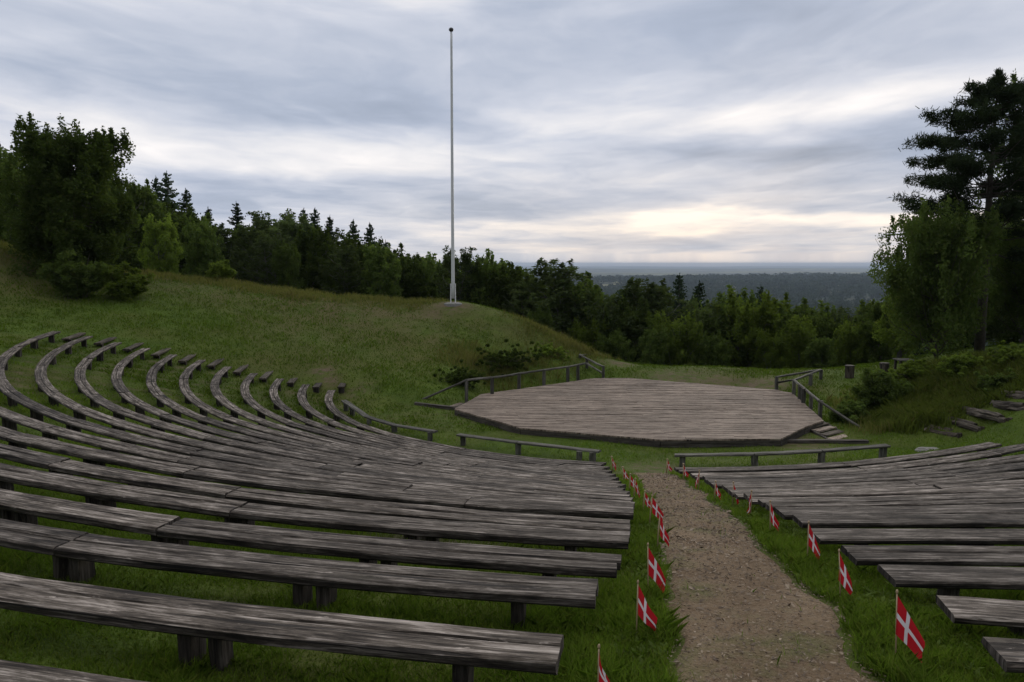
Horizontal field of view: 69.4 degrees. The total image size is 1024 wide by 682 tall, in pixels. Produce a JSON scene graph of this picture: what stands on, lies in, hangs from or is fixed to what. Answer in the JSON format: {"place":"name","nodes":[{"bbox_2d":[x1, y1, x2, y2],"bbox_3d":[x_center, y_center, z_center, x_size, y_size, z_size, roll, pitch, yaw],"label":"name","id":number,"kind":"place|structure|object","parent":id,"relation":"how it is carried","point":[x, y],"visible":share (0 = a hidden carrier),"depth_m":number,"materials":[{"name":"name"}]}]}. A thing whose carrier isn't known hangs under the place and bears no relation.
{"place":"outdoors","nodes":[
{"label":"outdoors","id":0,"kind":"place"},
{"bbox_2d":[0,245,1023,681],"bbox_3d":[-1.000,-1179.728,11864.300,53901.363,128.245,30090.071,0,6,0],"label":"ground","id":1,"kind":"structure","parent":0,"point":[334,379],"depth_m":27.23,"materials":[{"name":"plant"}]},
{"bbox_2d":[0,147,31,244],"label":"broadleaf tree","id":2,"kind":"object","parent":1,"relation":"on","point":[3,225],"visible":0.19,"depth_m":40.22,"materials":[{"name":"green plant"}]},
{"bbox_2d":[0,111,139,278],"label":"broadleaf tree","id":3,"kind":"object","parent":1,"relation":"on","point":[57,216],"visible":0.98,"depth_m":31.86,"materials":[{"name":"green plant"}]},
{"bbox_2d":[36,249,108,298],"bbox_3d":[-18.305,-2.768,30.874,2.707,2.202,2.079,-4,7,-32],"label":"bush","id":4,"kind":"object","parent":1,"relation":"on","point":[69,279],"visible":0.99,"depth_m":30.54,"materials":[{"name":"green plant"}]},
{"bbox_2d":[0,659,145,681],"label":"curved bench","id":5,"kind":"object","parent":1,"relation":"on","point":[11,671],"visible":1,"depth_m":3.17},
{"bbox_2d":[98,261,154,301],"bbox_3d":[-16.527,-2.574,31.409,2.181,1.796,1.854,5,8,39],"label":"bush","id":6,"kind":"object","parent":1,"relation":"on","point":[120,284],"visible":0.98,"depth_m":31.08,"materials":[{"name":"green plant"}]},
{"bbox_2d":[106,178,169,271],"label":"broadleaf tree","id":7,"kind":"object","parent":1,"relation":"on","point":[142,198],"visible":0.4,"depth_m":49.00,"materials":[{"name":"green plant"}]},
{"bbox_2d":[136,213,183,274],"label":"broadleaf tree","id":8,"kind":"object","parent":1,"relation":"on","point":[165,244],"visible":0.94,"depth_m":42.82,"materials":[{"name":"green plant"}]},
{"bbox_2d":[171,212,228,275],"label":"broadleaf tree","id":9,"kind":"object","parent":1,"relation":"on","point":[181,235],"visible":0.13,"depth_m":54.57,"materials":[{"name":"green plant"}]},
{"bbox_2d":[178,216,224,278],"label":"broadleaf tree","id":10,"kind":"object","parent":1,"relation":"on","point":[202,237],"visible":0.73,"depth_m":46.15,"materials":[{"name":"green plant"}]},
{"bbox_2d":[221,225,274,286],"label":"birch tree","id":11,"kind":"object","parent":1,"relation":"on","point":[241,245],"visible":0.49,"depth_m":49.08,"materials":[{"name":"green plant"}]},
{"bbox_2d":[242,233,292,286],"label":"birch tree","id":12,"kind":"object","parent":1,"relation":"on","point":[263,247],"visible":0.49,"depth_m":47.31,"materials":[{"name":"green plant"}]},
{"bbox_2d":[237,208,299,284],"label":"birch tree","id":13,"kind":"object","parent":1,"relation":"on","point":[264,224],"visible":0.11,"depth_m":57.61,"materials":[{"name":"green plant"}]},
{"bbox_2d":[0,572,563,681],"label":"curved bench","id":14,"kind":"object","parent":1,"relation":"on","point":[193,624],"visible":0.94,"depth_m":3.90,"materials":[{"name":"wood"}]},
{"bbox_2d":[270,240,303,289],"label":"broadleaf tree","id":15,"kind":"object","parent":1,"relation":"on","point":[286,267],"visible":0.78,"depth_m":46.50,"materials":[{"name":"green plant"}]},
{"bbox_2d":[260,213,314,286],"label":"birch tree","id":16,"kind":"object","parent":1,"relation":"on","point":[291,232],"visible":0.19,"depth_m":55.44,"materials":[{"name":"green plant"}]},
{"bbox_2d":[0,518,598,629],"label":"curved bench","id":17,"kind":"object","parent":1,"relation":"on","point":[76,555],"visible":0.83,"depth_m":4.91,"materials":[{"name":"wood"}]},
{"bbox_2d":[0,489,621,577],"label":"curved bench","id":18,"kind":"object","parent":1,"relation":"on","point":[31,508],"visible":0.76,"depth_m":5.70,"materials":[{"name":"wood"}]},
{"bbox_2d":[286,224,339,293],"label":"broadleaf tree","id":19,"kind":"object","parent":1,"relation":"on","point":[312,243],"visible":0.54,"depth_m":50.22,"materials":[{"name":"green plant"}]},
{"bbox_2d":[0,463,629,551],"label":"curved bench","id":20,"kind":"object","parent":1,"relation":"on","point":[102,493],"visible":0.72,"depth_m":6.73,"materials":[{"name":"wood"}]},
{"bbox_2d":[0,443,629,547],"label":"curved bench","id":21,"kind":"object","parent":1,"relation":"on","point":[58,464],"visible":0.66,"depth_m":7.57,"materials":[{"name":"wood"}]},
{"bbox_2d":[0,331,632,501],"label":"curved bench","id":22,"kind":"object","parent":1,"relation":"on","point":[38,411],"visible":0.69,"depth_m":11.56,"materials":[{"name":"wood"}]},
{"bbox_2d":[0,426,633,519],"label":"curved bench","id":23,"kind":"object","parent":1,"relation":"on","point":[11,437],"visible":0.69,"depth_m":8.56,"materials":[{"name":"wood"}]},
{"bbox_2d":[0,406,634,506],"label":"curved bench","id":24,"kind":"object","parent":1,"relation":"on","point":[11,419],"visible":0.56,"depth_m":9.92,"materials":[{"name":"wood"}]},
{"bbox_2d":[34,336,630,496],"bbox_3d":[-7.685,1.274,16.124,3.385,0.957,23.038,-6,8,-44],"label":"curved bench","id":25,"kind":"object","parent":1,"relation":"on","point":[53,393],"visible":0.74,"depth_m":12.64,"materials":[{"name":"wood"}]},
{"bbox_2d":[315,244,369,295],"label":"birch tree","id":26,"kind":"object","parent":1,"relation":"on","point":[349,267],"visible":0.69,"depth_m":48.52,"materials":[{"name":"green plant"}]},
{"bbox_2d":[317,230,383,294],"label":"broadleaf tree","id":27,"kind":"object","parent":1,"relation":"on","point":[347,240],"visible":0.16,"depth_m":55.06,"materials":[{"name":"green plant"}]},
{"bbox_2d":[74,342,629,493],"bbox_3d":[-7.147,1.442,16.562,3.095,0.913,22.285,-6,8,-43],"label":"curved bench","id":28,"kind":"object","parent":1,"relation":"on","point":[86,389],"visible":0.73,"depth_m":13.59,"materials":[{"name":"wood"}]},
{"bbox_2d":[111,348,625,490],"bbox_3d":[-6.614,1.607,17.014,2.834,0.890,21.506,-5,8,-41],"label":"curved bench","id":29,"kind":"object","parent":1,"relation":"on","point":[126,394],"visible":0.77,"depth_m":14.78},
{"bbox_2d":[358,242,403,297],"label":"broadleaf tree","id":30,"kind":"object","parent":1,"relation":"on","point":[380,276],"visible":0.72,"depth_m":48.34,"materials":[{"name":"green plant"}]},
{"bbox_2d":[146,354,625,487],"bbox_3d":[-6.059,1.756,17.455,2.565,0.912,20.613,-5,8,-40],"label":"curved bench","id":31,"kind":"object","parent":1,"relation":"on","point":[156,392],"visible":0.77,"depth_m":14.93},
{"bbox_2d":[341,400,437,440],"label":"bench","id":32,"kind":"object","parent":1,"relation":"on","point":[354,408],"visible":0.83,"depth_m":22.89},
{"bbox_2d":[179,360,621,483],"bbox_3d":[-5.553,1.877,17.979,2.388,0.992,19.851,-5,8,-39],"label":"curved bench","id":33,"kind":"object","parent":1,"relation":"on","point":[192,398],"visible":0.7,"depth_m":16.85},
{"bbox_2d":[386,254,435,299],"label":"broadleaf tree","id":34,"kind":"object","parent":1,"relation":"on","point":[414,284],"visible":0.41,"depth_m":51.21,"materials":[{"name":"green plant"}]},
{"bbox_2d":[210,367,618,480],"bbox_3d":[-4.989,2.005,18.471,2.175,1.018,18.747,-5,8,-39],"label":"curved bench","id":35,"kind":"object","parent":1,"relation":"on","point":[222,400],"visible":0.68,"depth_m":17.02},
{"bbox_2d":[240,373,615,476],"bbox_3d":[-4.439,2.135,18.996,1.988,1.026,17.632,-5,8,-38],"label":"curved bench","id":36,"kind":"object","parent":1,"relation":"on","point":[249,400],"visible":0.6,"depth_m":18.10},
{"bbox_2d":[421,251,457,300],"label":"broadleaf tree","id":37,"kind":"object","parent":1,"relation":"on","point":[428,261],"visible":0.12,"depth_m":53.21,"materials":[{"name":"green plant"}]},
{"bbox_2d":[269,378,611,472],"bbox_3d":[-3.907,2.294,19.580,1.841,1.047,16.465,-5,8,-38],"label":"curved bench","id":38,"kind":"object","parent":1,"relation":"on","point":[279,404],"visible":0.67,"depth_m":18.76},
{"bbox_2d":[444,27,461,306],"bbox_3d":[-2.994,-8.487,36.917,1.000,13.811,0.985,0,6,0],"label":"flagpole","id":39,"kind":"object","parent":1,"relation":"on","point":[452,285],"visible":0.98,"depth_m":36.97,"materials":[{"name":"metal"}]},
{"bbox_2d":[297,384,609,469],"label":"curved bench","id":40,"kind":"object","parent":1,"relation":"on","point":[311,411],"visible":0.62,"depth_m":19.31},
{"bbox_2d":[429,245,486,302],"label":"birch tree","id":41,"kind":"object","parent":1,"relation":"on","point":[465,259],"visible":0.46,"depth_m":48.86,"materials":[{"name":"green plant"}]},
{"bbox_2d":[433,359,485,388],"bbox_3d":[-2.045,1.312,28.441,1.682,1.072,1.804,6,8,43],"label":"bush","id":42,"kind":"object","parent":1,"relation":"on","point":[459,374],"visible":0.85,"depth_m":28.29,"materials":[{"name":"green plant"}]},
{"bbox_2d":[325,390,606,465],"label":"curved bench","id":43,"kind":"object","parent":1,"relation":"on","point":[334,410],"visible":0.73,"depth_m":20.29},
{"bbox_2d":[449,248,507,307],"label":"broadleaf tree","id":44,"kind":"object","parent":1,"relation":"on","point":[481,275],"visible":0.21,"depth_m":49.48,"materials":[{"name":"green plant"}]},
{"bbox_2d":[472,261,537,317],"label":"broadleaf tree","id":45,"kind":"object","parent":1,"relation":"on","point":[500,283],"visible":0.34,"depth_m":48.28,"materials":[{"name":"green plant"}]},
{"bbox_2d":[474,339,541,381],"bbox_3d":[-0.335,0.705,31.550,3.334,1.662,2.414,-4,7,-31],"label":"bush","id":46,"kind":"object","parent":1,"relation":"on","point":[509,359],"visible":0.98,"depth_m":31.11,"materials":[{"name":"green plant"}]},
{"bbox_2d":[0,246,1023,433],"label":"hill grass","id":47,"kind":"structure","parent":1,"relation":"on","point":[746,370],"depth_m":29.73,"materials":[{"name":"plant"}]},
{"bbox_2d":[0,337,1023,512],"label":"lawn grass","id":48,"kind":"structure","parent":1,"relation":"on","point":[707,488],"depth_m":18.81,"materials":[{"name":"plant"}]},
{"bbox_2d":[0,238,1023,435],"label":"tall grass","id":49,"kind":"structure","parent":1,"relation":"on","point":[311,295],"depth_m":35.07,"materials":[{"name":"plant"}]},
{"bbox_2d":[501,277,547,318],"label":"birch tree","id":50,"kind":"object","parent":1,"relation":"on","point":[522,292],"visible":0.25,"depth_m":47.66,"materials":[{"name":"green plant"}]},
{"bbox_2d":[456,433,600,461],"bbox_3d":[0.317,2.949,19.835,4.388,0.582,0.377,4,7,32],"label":"front rail","id":51,"kind":"object","parent":1,"relation":"on","point":[578,450],"visible":0.81,"depth_m":19.55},
{"bbox_2d":[506,257,597,341],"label":"birch tree","id":52,"kind":"object","parent":1,"relation":"on","point":[560,279],"visible":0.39,"depth_m":45.96,"materials":[{"name":"green plant"}]},
{"bbox_2d":[548,279,614,334],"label":"broadleaf tree","id":53,"kind":"object","parent":1,"relation":"on","point":[595,291],"visible":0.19,"depth_m":46.17,"materials":[{"name":"green plant"}]},
{"bbox_2d":[567,317,606,351],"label":"broadleaf tree","id":54,"kind":"object","parent":1,"relation":"on","point":[583,335],"visible":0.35,"depth_m":43.62,"materials":[{"name":"green plant"}]},
{"bbox_2d":[575,293,639,361],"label":"birch tree","id":55,"kind":"object","parent":1,"relation":"on","point":[611,308],"visible":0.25,"depth_m":45.37,"materials":[{"name":"green plant"}]},
{"bbox_2d":[596,328,636,362],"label":"broadleaf tree","id":56,"kind":"object","parent":1,"relation":"on","point":[615,345],"visible":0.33,"depth_m":42.31,"materials":[{"name":"green plant"}]},
{"bbox_2d":[590,295,653,362],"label":"broadleaf tree","id":57,"kind":"object","parent":1,"relation":"on","point":[640,317],"visible":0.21,"depth_m":45.30,"materials":[{"name":"green plant"}]},
{"bbox_2d":[454,378,823,447],"bbox_3d":[4.470,2.356,25.592,11.677,0.381,10.637,3,7,29],"label":"wooden stage","id":58,"kind":"object","parent":1,"relation":"on","point":[653,413],"visible":0.95,"depth_m":23.95,"materials":[{"name":"wood"}]},
{"bbox_2d":[422,362,585,401],"bbox_3d":[0.168,1.776,28.738,8.896,1.292,1.019,-5,8,-41],"label":"handrail","id":59,"kind":"object","parent":58,"relation":"attached to","point":[491,378],"visible":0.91,"depth_m":28.64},
{"bbox_2d":[793,379,860,427],"bbox_3d":[10.274,2.164,24.737,0.824,0.916,5.633,0,6,-3],"label":"handrail","id":60,"kind":"object","parent":58,"relation":"attached to","point":[802,390],"visible":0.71,"depth_m":24.87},
{"bbox_2d":[636,580,656,632],"bbox_3d":[0.827,1.709,4.540,0.131,0.485,0.039,1,6,9],"label":"hand flag","id":61,"kind":"object","parent":1,"relation":"on","point":[645,613],"visible":0.96,"depth_m":4.54,"materials":[{"name":"red fabric"}]},
{"bbox_2d":[611,276,684,357],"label":"birch tree","id":62,"kind":"object","parent":1,"relation":"on","point":[654,299],"visible":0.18,"depth_m":46.07,"materials":[{"name":"green plant"}]},
{"bbox_2d":[635,323,676,365],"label":"broadleaf tree","id":63,"kind":"object","parent":1,"relation":"on","point":[649,349],"visible":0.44,"depth_m":42.95,"materials":[{"name":"green plant"}]},
{"bbox_2d":[647,543,665,591],"bbox_3d":[1.054,1.726,5.388,0.147,0.516,0.045,4,7,31],"label":"hand flag","id":64,"kind":"object","parent":1,"relation":"on","point":[654,572],"visible":0.95,"depth_m":5.39,"materials":[{"name":"red fabric"}]},
{"bbox_2d":[645,309,704,365],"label":"broadleaf tree","id":65,"kind":"object","parent":1,"relation":"on","point":[685,339],"visible":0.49,"depth_m":43.07,"materials":[{"name":"green plant"}]},
{"bbox_2d":[670,297,735,364],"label":"birch tree","id":66,"kind":"object","parent":1,"relation":"on","point":[689,308],"visible":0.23,"depth_m":46.22,"materials":[{"name":"green plant"}]},
{"bbox_2d":[689,329,734,367],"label":"broadleaf tree","id":67,"kind":"object","parent":1,"relation":"on","point":[712,349],"visible":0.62,"depth_m":42.29,"materials":[{"name":"green plant"}]},
{"bbox_2d":[690,302,758,367],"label":"broadleaf tree","id":68,"kind":"object","parent":1,"relation":"on","point":[723,311],"visible":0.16,"depth_m":44.90,"materials":[{"name":"green plant"}]},
{"bbox_2d":[692,284,757,335],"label":"broadleaf tree","id":69,"kind":"object","parent":1,"relation":"on","point":[722,299],"visible":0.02,"depth_m":56.99,"materials":[{"name":"green plant"}]},
{"bbox_2d":[714,288,790,368],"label":"broadleaf tree","id":70,"kind":"object","parent":1,"relation":"on","point":[763,315],"visible":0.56,"depth_m":44.72,"materials":[{"name":"green plant"}]},
{"bbox_2d":[534,272,996,354],"bbox_3d":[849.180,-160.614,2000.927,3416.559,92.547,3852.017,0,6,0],"label":"distant woods","id":71,"kind":"object","parent":1,"relation":"on","point":[799,286],"visible":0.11,"depth_m":2226.27,"materials":[{"name":"green plant"}]},
{"bbox_2d":[748,328,794,368],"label":"broadleaf tree","id":72,"kind":"object","parent":1,"relation":"on","point":[773,357],"visible":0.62,"depth_m":42.44,"materials":[{"name":"green plant"}]},
{"bbox_2d":[674,444,890,466],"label":"bench","id":73,"kind":"object","parent":1,"relation":"on","point":[822,453],"visible":0.83,"depth_m":17.80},
{"bbox_2d":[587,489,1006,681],"bbox_3d":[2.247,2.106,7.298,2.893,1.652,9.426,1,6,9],"label":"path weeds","id":74,"kind":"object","parent":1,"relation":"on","point":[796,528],"visible":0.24,"depth_m":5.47,"materials":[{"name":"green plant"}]},
{"bbox_2d":[780,314,817,368],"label":"broadleaf tree","id":75,"kind":"object","parent":1,"relation":"on","point":[798,334],"visible":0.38,"depth_m":43.62,"materials":[{"name":"green plant"}]},
{"bbox_2d":[801,336,838,368],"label":"broadleaf tree","id":76,"kind":"object","parent":1,"relation":"on","point":[820,352],"visible":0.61,"depth_m":42.13,"materials":[{"name":"green plant"}]},
{"bbox_2d":[801,307,853,363],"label":"broadleaf tree","id":77,"kind":"object","parent":1,"relation":"on","point":[826,328],"visible":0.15,"depth_m":46.84,"materials":[{"name":"green plant"}]},
{"bbox_2d":[674,442,1001,473],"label":"curved bench","id":78,"kind":"object","parent":1,"relation":"on","point":[911,457],"visible":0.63,"depth_m":15.03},
{"bbox_2d":[827,394,871,422],"bbox_3d":[10.782,2.182,23.519,1.250,0.999,1.273,-4,7,-36],"label":"bush","id":79,"kind":"object","parent":1,"relation":"on","point":[848,408],"visible":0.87,"depth_m":23.36,"materials":[{"name":"green plant"}]},
{"bbox_2d":[830,321,869,366],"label":"broadleaf tree","id":80,"kind":"object","parent":1,"relation":"on","point":[847,338],"visible":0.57,"depth_m":43.21,"materials":[{"name":"green plant"}]},
{"bbox_2d":[690,443,1023,479],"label":"curved bench","id":81,"kind":"object","parent":1,"relation":"on","point":[990,453],"visible":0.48,"depth_m":13.99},
{"bbox_2d":[703,454,1023,483],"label":"curved bench","id":82,"kind":"object","parent":1,"relation":"on","point":[990,462],"visible":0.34,"depth_m":12.78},
{"bbox_2d":[707,462,1023,488],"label":"curved bench","id":83,"kind":"object","parent":1,"relation":"on","point":[1011,467],"visible":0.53,"depth_m":11.76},
{"bbox_2d":[722,471,1023,492],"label":"curved bench","id":84,"kind":"object","parent":1,"relation":"on","point":[1013,475],"visible":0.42,"depth_m":10.91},
{"bbox_2d":[728,479,1023,498],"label":"curved bench","id":85,"kind":"object","parent":1,"relation":"on","point":[737,494],"visible":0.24,"depth_m":10.20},
{"bbox_2d":[849,298,914,363],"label":"broadleaf tree","id":86,"kind":"object","parent":1,"relation":"on","point":[880,352],"visible":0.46,"depth_m":42.69,"materials":[{"name":"green plant"}]},
{"bbox_2d":[850,367,914,410],"bbox_3d":[12.392,1.632,24.793,2.016,1.559,1.693,0,6,0],"label":"bush","id":87,"kind":"object","parent":1,"relation":"on","point":[876,386],"visible":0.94,"depth_m":24.49,"materials":[{"name":"green plant"}]},
{"bbox_2d":[743,487,1023,504],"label":"curved bench","id":88,"kind":"object","parent":1,"relation":"on","point":[937,492],"visible":0.45,"depth_m":9.57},
{"bbox_2d":[758,493,1023,510],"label":"curved bench","id":89,"kind":"object","parent":1,"relation":"on","point":[925,500],"visible":0.53,"depth_m":8.86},
{"bbox_2d":[870,286,921,357],"bbox_3d":[19.526,-0.965,37.068,2.562,4.368,2.432,-4,7,-33],"label":"broadleaf tree","id":90,"kind":"object","parent":1,"relation":"on","point":[885,337],"visible":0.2,"depth_m":37.02,"materials":[{"name":"green plant"}]},
{"bbox_2d":[774,503,1023,519],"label":"curved bench","id":91,"kind":"object","parent":1,"relation":"on","point":[785,513],"visible":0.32,"depth_m":8.21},
{"bbox_2d":[792,514,1023,528],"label":"curved bench","id":92,"kind":"object","parent":1,"relation":"on","point":[967,521],"visible":0.66,"depth_m":7.50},
{"bbox_2d":[895,590,924,662],"bbox_3d":[2.177,1.633,4.054,0.154,0.548,0.051,3,7,29],"label":"hand flag","id":93,"kind":"object","parent":1,"relation":"on","point":[907,633],"visible":0.98,"depth_m":4.05,"materials":[{"name":"red fabric"}]},
{"bbox_2d":[888,354,935,382],"bbox_3d":[14.057,1.006,25.991,1.552,0.999,1.410,2,6,19],"label":"bush","id":94,"kind":"object","parent":1,"relation":"on","point":[915,368],"visible":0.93,"depth_m":25.83,"materials":[{"name":"green plant"}]},
{"bbox_2d":[807,528,1023,545],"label":"curved bench","id":95,"kind":"object","parent":1,"relation":"on","point":[960,537],"visible":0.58,"depth_m":6.71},
{"bbox_2d":[839,347,1023,434],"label":"bank weeds","id":96,"kind":"object","parent":1,"relation":"on","point":[927,415],"visible":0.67,"depth_m":22.45,"materials":[{"name":"plant"}]},
{"bbox_2d":[841,545,1023,566],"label":"curved bench","id":97,"kind":"object","parent":1,"relation":"on","point":[876,555],"visible":0.77,"depth_m":5.88,"materials":[{"name":"wood"}]},
{"bbox_2d":[866,190,1006,360],"bbox_3d":[17.719,-2.370,30.973,5.130,7.761,5.080,-4,7,-31],"label":"broadleaf tree","id":98,"kind":"object","parent":1,"relation":"on","point":[939,249],"visible":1,"depth_m":30.01,"materials":[{"name":"green plant"}]},
{"bbox_2d":[877,564,1023,595],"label":"curved bench","id":99,"kind":"object","parent":1,"relation":"on","point":[948,580],"visible":0.77,"depth_m":5.25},
{"bbox_2d":[888,67,1023,351],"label":"pine tree","id":100,"kind":"object","parent":1,"relation":"on","point":[998,95],"visible":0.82,"depth_m":30.70,"materials":[{"name":"green plant"}]},
{"bbox_2d":[931,349,988,376],"bbox_3d":[14.995,0.837,24.536,1.925,1.106,1.471,-2,6,-17],"label":"bush","id":101,"kind":"object","parent":1,"relation":"on","point":[956,364],"visible":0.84,"depth_m":24.14,"materials":[{"name":"green plant"}]},
{"bbox_2d":[936,595,1023,637],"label":"curved bench","id":102,"kind":"object","parent":1,"relation":"on","point":[1008,614],"visible":0.8,"depth_m":4.51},
{"bbox_2d":[949,195,1023,346],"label":"broadleaf tree","id":103,"kind":"object","parent":1,"relation":"on","point":[996,332],"visible":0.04,"depth_m":36.14,"materials":[{"name":"green plant"}]},
{"bbox_2d":[973,366,1016,391],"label":"bush","id":104,"kind":"object","parent":1,"relation":"on","point":[984,382],"visible":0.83,"depth_m":21.51,"materials":[{"name":"green plant"}]},
{"bbox_2d":[981,637,1023,672],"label":"curved bench","id":105,"kind":"object","parent":1,"relation":"on","point":[1007,654],"visible":1,"depth_m":3.81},
{"bbox_2d":[987,219,1023,342],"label":"broadleaf tree","id":106,"kind":"object","parent":1,"relation":"on","point":[1010,298],"visible":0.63,"depth_m":33.78,"materials":[{"name":"green plant"}]},
{"bbox_2d":[987,340,1023,363],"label":"bush","id":107,"kind":"object","parent":1,"relation":"on","point":[1003,353],"visible":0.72,"depth_m":23.34,"materials":[{"name":"green plant"}]},
{"bbox_2d":[0,0,1023,265],"label":"sky","id":108,"kind":"structure","parent":0,"point":[588,132],"materials":[{"name":"grey"}]},
{"bbox_2d":[631,472,892,681],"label":"path","id":109,"kind":"structure","parent":0,"point":[814,639],"depth_m":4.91,"materials":[{"name":"gravel"}]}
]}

